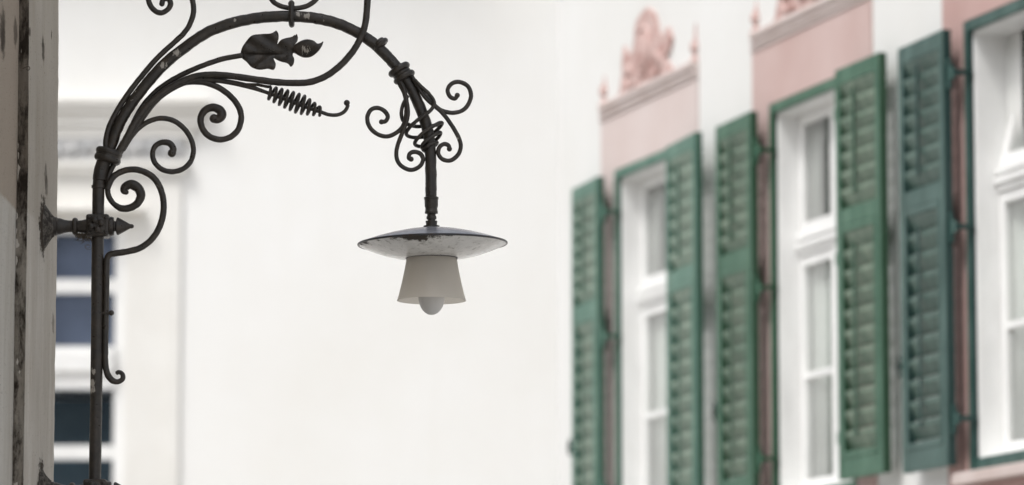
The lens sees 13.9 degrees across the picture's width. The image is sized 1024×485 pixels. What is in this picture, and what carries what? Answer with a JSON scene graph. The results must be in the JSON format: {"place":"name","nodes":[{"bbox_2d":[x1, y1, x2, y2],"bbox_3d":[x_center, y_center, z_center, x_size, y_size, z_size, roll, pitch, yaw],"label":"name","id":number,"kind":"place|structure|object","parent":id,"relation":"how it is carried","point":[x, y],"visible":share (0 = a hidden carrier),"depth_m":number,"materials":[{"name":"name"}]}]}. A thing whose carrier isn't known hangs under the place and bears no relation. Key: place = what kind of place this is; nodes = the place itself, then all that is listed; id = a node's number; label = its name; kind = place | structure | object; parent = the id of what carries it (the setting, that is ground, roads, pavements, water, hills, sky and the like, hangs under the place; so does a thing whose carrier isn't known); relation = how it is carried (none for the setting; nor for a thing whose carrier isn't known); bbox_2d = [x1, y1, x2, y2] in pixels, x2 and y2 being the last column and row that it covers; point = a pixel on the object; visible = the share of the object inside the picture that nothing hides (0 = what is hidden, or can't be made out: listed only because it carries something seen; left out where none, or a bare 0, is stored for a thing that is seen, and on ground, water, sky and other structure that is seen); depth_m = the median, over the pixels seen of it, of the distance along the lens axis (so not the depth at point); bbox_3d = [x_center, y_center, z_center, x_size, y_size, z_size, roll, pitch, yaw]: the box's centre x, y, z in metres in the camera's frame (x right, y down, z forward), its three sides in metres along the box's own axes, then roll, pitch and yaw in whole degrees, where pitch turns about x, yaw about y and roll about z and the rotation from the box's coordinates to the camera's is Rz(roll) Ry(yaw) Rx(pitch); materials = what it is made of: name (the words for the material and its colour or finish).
{"place":"outdoors","nodes":[
{"label":"outdoors","id":0,"kind":"place"},
{"bbox_2d":[0,0,58,484],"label":"corner house","id":1,"kind":"structure","parent":0,"point":[29,48],"depth_m":11.46,"materials":[{"name":"grey paint"}]},
{"bbox_2d":[39,0,507,484],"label":"street lamp","id":2,"kind":"object","parent":1,"relation":"attached to","point":[431,252],"visible":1,"depth_m":11.81,"materials":[{"name":"black metal"}]},
{"bbox_2d":[74,232,91,249],"bbox_3d":[-1.198,-0.003,11.798,0.067,0.050,0.037,0,-7,1],"label":"dry grass tuft","id":3,"kind":"object","parent":2,"relation":"attached to","point":[80,235],"visible":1,"depth_m":11.79,"materials":[{"name":"brown plant"}]},
{"bbox_2d":[54,0,557,484],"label":"cream house","id":4,"kind":"structure","parent":0,"point":[266,327],"depth_m":32.26,"materials":[{"name":"paint"}]},
{"bbox_2d":[54,231,125,484],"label":"window","id":5,"kind":"structure","parent":4,"relation":"in","point":[73,281],"depth_m":32.39,"materials":[{"name":"white paint"}]},
{"bbox_2d":[557,0,1023,484],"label":"town house","id":6,"kind":"structure","parent":0,"point":[790,242],"depth_m":22.07,"materials":[{"name":"paint"}]},
{"bbox_2d":[614,149,683,484],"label":"window","id":7,"kind":"structure","parent":6,"relation":"in","point":[640,285],"depth_m":24.43,"materials":[{"name":"white paint"}]},
{"bbox_2d":[769,77,856,484],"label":"window","id":8,"kind":"structure","parent":6,"relation":"in","point":[801,239],"depth_m":22.03,"materials":[{"name":"white paint"}]},
{"bbox_2d":[963,0,1023,470],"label":"window","id":9,"kind":"structure","parent":6,"relation":"in","point":[992,40],"depth_m":19.65,"materials":[{"name":"white paint"}]}
]}

